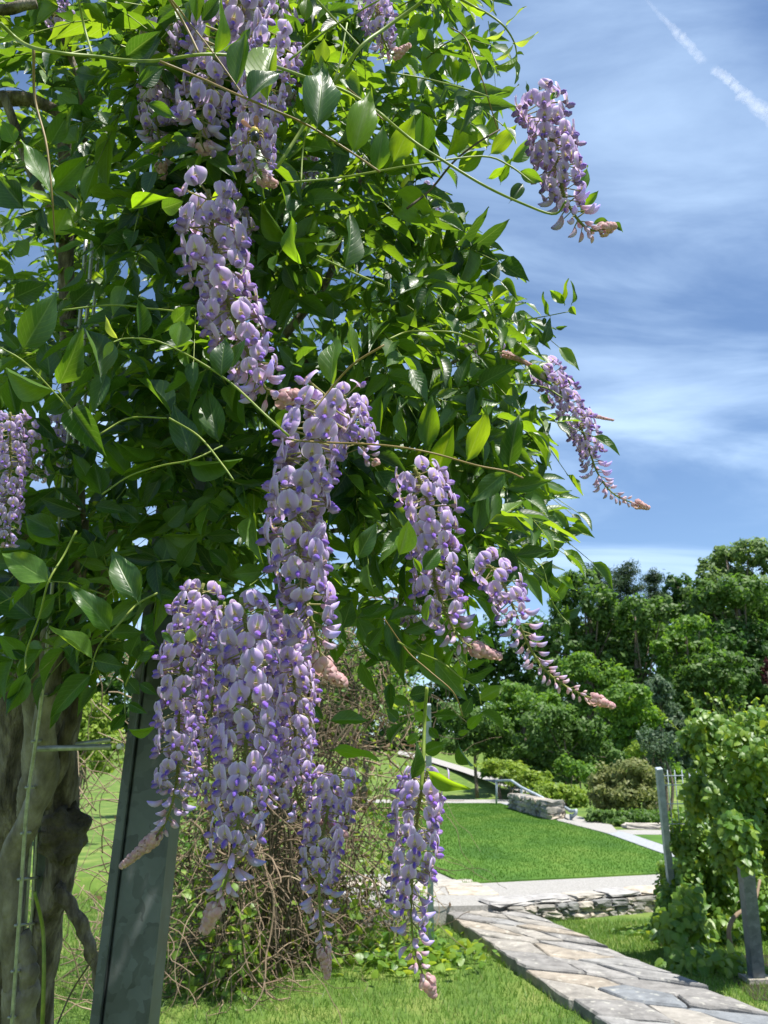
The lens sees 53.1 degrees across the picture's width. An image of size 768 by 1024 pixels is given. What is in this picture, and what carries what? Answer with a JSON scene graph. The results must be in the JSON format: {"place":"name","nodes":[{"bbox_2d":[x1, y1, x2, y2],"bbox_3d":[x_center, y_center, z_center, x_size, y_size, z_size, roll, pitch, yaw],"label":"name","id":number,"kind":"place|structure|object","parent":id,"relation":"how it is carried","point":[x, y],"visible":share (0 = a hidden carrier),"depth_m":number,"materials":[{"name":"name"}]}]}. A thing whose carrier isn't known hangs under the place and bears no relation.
{"place":"outdoors","nodes":[
{"label":"outdoors","id":0,"kind":"place"},
{"bbox_2d":[0,0,767,734],"label":"sky","id":1,"kind":"structure","parent":0,"point":[667,335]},
{"bbox_2d":[27,737,767,1023],"bbox_3d":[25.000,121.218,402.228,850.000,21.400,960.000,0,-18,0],"label":"ground","id":2,"kind":"structure","parent":0,"point":[108,809],"depth_m":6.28,"materials":[{"name":"green plant"}]},
{"bbox_2d":[76,692,126,805],"bbox_3d":[-5.699,4.870,14.583,1.652,3.076,1.253,0,-18,0],"label":"shrub","id":3,"kind":"object","parent":2,"relation":"on","point":[102,724],"visible":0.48,"depth_m":14.67,"materials":[{"name":"green plant"}]},
{"bbox_2d":[37,180,245,1023],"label":"steel post","id":4,"kind":"object","parent":2,"relation":"on","point":[129,980],"visible":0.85,"depth_m":1.18,"materials":[{"name":"metal"}]},
{"bbox_2d":[7,239,98,1023],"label":"wire trellis","id":5,"kind":"object","parent":4,"relation":"attached to","point":[36,878],"visible":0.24,"depth_m":1.12,"materials":[{"name":"metal"}]},
{"bbox_2d":[0,0,650,1023],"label":"wisteria vine","id":6,"kind":"object","parent":4,"relation":"attached to","point":[202,78],"visible":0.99,"depth_m":0.96,"materials":[{"name":"green plant"}]},
{"bbox_2d":[241,115,263,144],"bbox_3d":[-0.125,-0.365,0.735,0.022,0.025,0.012,0,-18,0],"label":"carpenter bee","id":7,"kind":"object","parent":6,"relation":"attached to","point":[254,132],"visible":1,"depth_m":0.73,"materials":[{"name":"yellow"}]},
{"bbox_2d":[127,665,236,817],"bbox_3d":[-5.573,6.053,21.846,3.624,5.312,2.504,-5,-19,16],"label":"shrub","id":8,"kind":"object","parent":2,"relation":"on","point":[188,782],"depth_m":21.43,"materials":[{"name":"green plant"}]},
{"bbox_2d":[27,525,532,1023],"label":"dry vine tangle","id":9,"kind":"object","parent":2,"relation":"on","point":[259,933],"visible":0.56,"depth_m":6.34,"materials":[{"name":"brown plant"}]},
{"bbox_2d":[221,631,355,802],"bbox_3d":[-3.151,6.337,24.068,4.513,6.149,3.050,6,-19,-19],"label":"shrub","id":10,"kind":"object","parent":2,"relation":"on","point":[338,699],"visible":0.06,"depth_m":23.92,"materials":[{"name":"green plant"}]},
{"bbox_2d":[310,629,418,810],"bbox_3d":[-0.872,6.616,24.734,4.346,6.020,2.913,0,-18,0],"label":"tree","id":11,"kind":"object","parent":2,"relation":"on","point":[402,709],"visible":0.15,"depth_m":24.59,"materials":[{"name":"green plant"}]},
{"bbox_2d":[85,593,726,750],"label":"woodland","id":12,"kind":"object","parent":2,"relation":"on","point":[508,664],"visible":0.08,"depth_m":81.28,"materials":[{"name":"green plant"}]},
{"bbox_2d":[426,703,433,953],"bbox_3d":[0.414,2.877,6.992,0.054,2.166,0.750,-1,-18,2],"label":"fence post","id":13,"kind":"object","parent":2,"relation":"on","point":[429,763],"visible":0.38,"depth_m":6.97,"materials":[{"name":"grey metal"}]},
{"bbox_2d":[434,699,514,797],"bbox_3d":[4.075,10.411,33.947,3.748,4.126,3.406,0,-18,0],"label":"tree","id":14,"kind":"object","parent":2,"relation":"on","point":[485,728],"visible":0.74,"depth_m":33.54,"materials":[{"name":"green plant"}]},
{"bbox_2d":[474,757,528,799],"bbox_3d":[4.796,10.906,31.280,2.310,1.790,1.591,-7,-19,22],"label":"shrub","id":15,"kind":"object","parent":2,"relation":"on","point":[488,765],"visible":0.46,"depth_m":31.39,"materials":[{"name":"green plant"}]},
{"bbox_2d":[495,779,543,803],"bbox_3d":[4.617,9.619,26.188,0.281,0.957,3.508,6,-19,-19],"label":"handrail","id":16,"kind":"object","parent":2,"relation":"on","point":[519,786],"visible":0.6,"depth_m":26.68,"materials":[{"name":"grey metal"}]},
{"bbox_2d":[478,679,567,778],"bbox_3d":[6.447,10.419,36.070,3.888,5.233,3.032,-13,-22,34],"label":"tree","id":17,"kind":"object","parent":2,"relation":"on","point":[523,698],"visible":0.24,"depth_m":36.04,"materials":[{"name":"green plant"}]},
{"bbox_2d":[495,761,553,793],"bbox_3d":[5.334,10.392,29.418,1.567,1.640,2.391,10,-20,-28],"label":"shrub","id":18,"kind":"object","parent":2,"relation":"on","point":[523,777],"visible":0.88,"depth_m":29.28,"materials":[{"name":"green plant"}]},
{"bbox_2d":[507,793,565,819],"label":"retaining wall","id":19,"kind":"structure","parent":2,"relation":"on","point":[546,808],"depth_m":21.34,"materials":[{"name":"stone"}]},
{"bbox_2d":[532,780,589,807],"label":"hedge","id":20,"kind":"object","parent":2,"relation":"on","point":[576,797],"visible":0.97,"depth_m":26.39,"materials":[{"name":"green plant"}]},
{"bbox_2d":[497,699,630,789],"bbox_3d":[7.737,10.188,33.096,5.302,4.107,2.947,5,-19,-15],"label":"maple tree","id":21,"kind":"object","parent":2,"relation":"on","point":[533,749],"visible":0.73,"depth_m":32.78,"materials":[{"name":"green plant"}]},
{"bbox_2d":[565,806,577,819],"bbox_3d":[4.983,8.279,21.064,0.195,0.443,2.810,-1,-18,3],"label":"handrail","id":22,"kind":"object","parent":2,"relation":"on","point":[573,815],"visible":0.59,"depth_m":19.92,"materials":[{"name":"grey metal"}]},
{"bbox_2d":[553,753,598,801],"bbox_3d":[7.581,10.449,30.103,1.235,1.950,2.106,7,-19,-20],"label":"shrub","id":23,"kind":"object","parent":2,"relation":"on","point":[577,768],"visible":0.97,"depth_m":29.95,"materials":[{"name":"green plant"}]},
{"bbox_2d":[531,566,645,752],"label":"broadleaf tree","id":24,"kind":"object","parent":2,"relation":"on","point":[585,637],"visible":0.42,"depth_m":57.47,"materials":[{"name":"green plant"}]},
{"bbox_2d":[501,803,677,858],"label":"path","id":25,"kind":"structure","parent":2,"relation":"on","point":[646,843],"depth_m":14.56,"materials":[{"name":"stone"}]},
{"bbox_2d":[545,651,642,763],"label":"broadleaf tree","id":26,"kind":"object","parent":2,"relation":"on","point":[585,664],"visible":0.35,"depth_m":43.66,"materials":[{"name":"green plant"}]},
{"bbox_2d":[560,562,637,735],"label":"pine tree","id":27,"kind":"object","parent":2,"relation":"on","point":[615,581],"visible":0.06,"depth_m":72.32,"materials":[{"name":"green plant"}]},
{"bbox_2d":[447,910,767,1023],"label":"stone walk","id":28,"kind":"structure","parent":2,"relation":"on","point":[594,981],"depth_m":5.88,"materials":[{"name":"grey stone"}]},
{"bbox_2d":[478,884,738,920],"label":"dry stone wall","id":29,"kind":"structure","parent":2,"relation":"on","point":[618,904],"depth_m":8.61,"materials":[{"name":"grey stone"}]},
{"bbox_2d":[597,559,651,641],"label":"pine tree","id":30,"kind":"object","parent":2,"relation":"on","point":[626,588],"visible":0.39,"depth_m":72.96,"materials":[{"name":"green plant"}]},
{"bbox_2d":[586,757,666,815],"bbox_3d":[6.535,7.380,20.416,2.299,1.695,2.061,0,-18,0],"label":"shrub","id":31,"kind":"object","parent":2,"relation":"on","point":[615,786],"visible":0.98,"depth_m":20.23,"materials":[{"name":"green plant"}]},
{"bbox_2d":[583,807,670,825],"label":"shrub","id":32,"kind":"object","parent":2,"relation":"on","point":[624,816],"visible":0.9,"depth_m":18.92,"materials":[{"name":"green plant"}]},
{"bbox_2d":[623,739,649,803],"bbox_3d":[8.828,8.964,26.251,0.908,2.396,0.989,17,-24,-41],"label":"shrub","id":33,"kind":"object","parent":2,"relation":"on","point":[634,750],"visible":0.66,"depth_m":26.38,"materials":[{"name":"green plant"}]},
{"bbox_2d":[593,683,684,782],"bbox_3d":[12.130,10.980,37.836,3.967,5.061,3.644,14,-23,-37],"label":"tree","id":34,"kind":"object","parent":2,"relation":"on","point":[623,732],"visible":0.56,"depth_m":37.40,"materials":[{"name":"green plant"}]},
{"bbox_2d":[601,592,683,763],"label":"broadleaf tree","id":35,"kind":"object","parent":2,"relation":"on","point":[647,614],"visible":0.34,"depth_m":55.67,"materials":[{"name":"green plant"}]},
{"bbox_2d":[638,566,671,656],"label":"pine tree","id":36,"kind":"object","parent":2,"relation":"on","point":[654,579],"visible":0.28,"depth_m":74.18,"materials":[{"name":"green plant"}]},
{"bbox_2d":[635,722,679,816],"bbox_3d":[7.983,7.474,22.268,1.386,2.658,1.080,0,-18,0],"label":"tree","id":37,"kind":"object","parent":2,"relation":"on","point":[659,748],"visible":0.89,"depth_m":22.25,"materials":[{"name":"green plant"}]},
{"bbox_2d":[621,822,704,829],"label":"edging wall","id":38,"kind":"structure","parent":2,"relation":"on","point":[646,826],"depth_m":17.26,"materials":[{"name":"stone"}]},
{"bbox_2d":[655,767,673,886],"bbox_3d":[2.891,3.449,7.847,0.079,1.615,0.620,-6,-19,18],"label":"fence post","id":39,"kind":"object","parent":2,"relation":"on","point":[663,812],"visible":0.81,"depth_m":7.82,"materials":[{"name":"grey metal"}]},
{"bbox_2d":[604,690,767,978],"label":"climbing vine","id":40,"kind":"object","parent":39,"relation":"attached to","point":[696,911],"visible":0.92,"depth_m":6.69,"materials":[{"name":"green plant"}]},
{"bbox_2d":[664,770,707,834],"bbox_3d":[3.091,3.030,7.846,0.518,0.760,0.254,0,-18,0],"label":"wire lattice","id":41,"kind":"object","parent":39,"relation":"attached to","point":[670,803],"visible":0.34,"depth_m":7.84,"materials":[{"name":"grey metal"}]},
{"bbox_2d":[636,674,698,778],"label":"tree","id":42,"kind":"object","parent":2,"relation":"on","point":[662,690],"visible":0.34,"depth_m":40.84,"materials":[{"name":"green plant"}]},
{"bbox_2d":[654,572,707,671],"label":"broadleaf tree","id":43,"kind":"object","parent":2,"relation":"on","point":[673,585],"visible":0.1,"depth_m":63.49,"materials":[{"name":"green plant"}]},
{"bbox_2d":[649,612,725,772],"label":"broadleaf tree","id":44,"kind":"object","parent":2,"relation":"on","point":[676,639],"visible":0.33,"depth_m":48.01,"materials":[{"name":"green plant"}]},
{"bbox_2d":[665,649,749,768],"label":"broadleaf tree","id":45,"kind":"object","parent":2,"relation":"on","point":[710,674],"visible":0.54,"depth_m":45.36,"materials":[{"name":"green plant"}]},
{"bbox_2d":[679,536,767,695],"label":"broadleaf tree","id":46,"kind":"object","parent":2,"relation":"on","point":[718,564],"visible":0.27,"depth_m":61.00,"materials":[{"name":"green plant"}]},
{"bbox_2d":[680,572,767,716],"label":"broadleaf tree","id":47,"kind":"object","parent":2,"relation":"on","point":[750,597],"visible":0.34,"depth_m":55.33,"materials":[{"name":"green plant"}]},
{"bbox_2d":[692,619,767,717],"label":"broadleaf tree","id":48,"kind":"object","parent":2,"relation":"on","point":[742,637],"visible":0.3,"depth_m":52.96,"materials":[{"name":"green plant"}]},
{"bbox_2d":[730,955,767,999],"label":"mulch bed","id":49,"kind":"object","parent":2,"relation":"on","point":[750,986],"visible":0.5,"depth_m":5.89,"materials":[{"name":"green plant"}]},
{"bbox_2d":[737,867,767,984],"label":"fence post","id":50,"kind":"object","parent":49,"relation":"on","point":[751,928],"visible":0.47,"depth_m":6.02,"materials":[{"name":"metal"}]},
{"bbox_2d":[759,657,767,685],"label":"broadleaf tree","id":51,"kind":"object","parent":2,"relation":"on","point":[764,677],"visible":1,"depth_m":44.58,"materials":[{"name":"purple plant"}]},
{"bbox_2d":[368,800,508,802],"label":"gravel path","id":52,"kind":"structure","parent":0,"point":[472,801],"depth_m":29.45,"materials":[{"name":"grey gravel"}]},
{"bbox_2d":[398,750,530,791],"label":"hill path","id":53,"kind":"structure","parent":0,"point":[455,767],"depth_m":45.70,"materials":[{"name":"grey concrete"}]},
{"bbox_2d":[333,872,659,925],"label":"gravel path","id":54,"kind":"structure","parent":0,"point":[463,903],"depth_m":9.29,"materials":[{"name":"grey gravel"}]},
{"bbox_2d":[337,879,498,899],"bbox_3d":[0.365,4.642,9.454,1.936,0.113,1.201,0,-18,0],"label":"stone landing","id":55,"kind":"object","parent":54,"relation":"on","point":[458,887],"visible":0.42,"depth_m":9.31,"materials":[{"name":"grey stone"}]},
{"bbox_2d":[367,802,677,882],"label":"lawn","id":56,"kind":"structure","parent":0,"point":[532,878],"depth_m":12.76,"materials":[{"name":"green plant"}]},
{"bbox_2d":[557,814,616,832],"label":"gravel path","id":57,"kind":"structure","parent":0,"point":[602,827],"depth_m":18.50,"materials":[{"name":"grey gravel"}]},
{"bbox_2d":[618,830,661,834],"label":"gravel path","id":58,"kind":"structure","parent":0,"point":[645,832],"depth_m":16.58,"materials":[{"name":"grey gravel"}]},
{"bbox_2d":[635,835,764,857],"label":"lawn","id":59,"kind":"structure","parent":0,"point":[656,838],"depth_m":15.51,"materials":[{"name":"green plant"}]}
]}

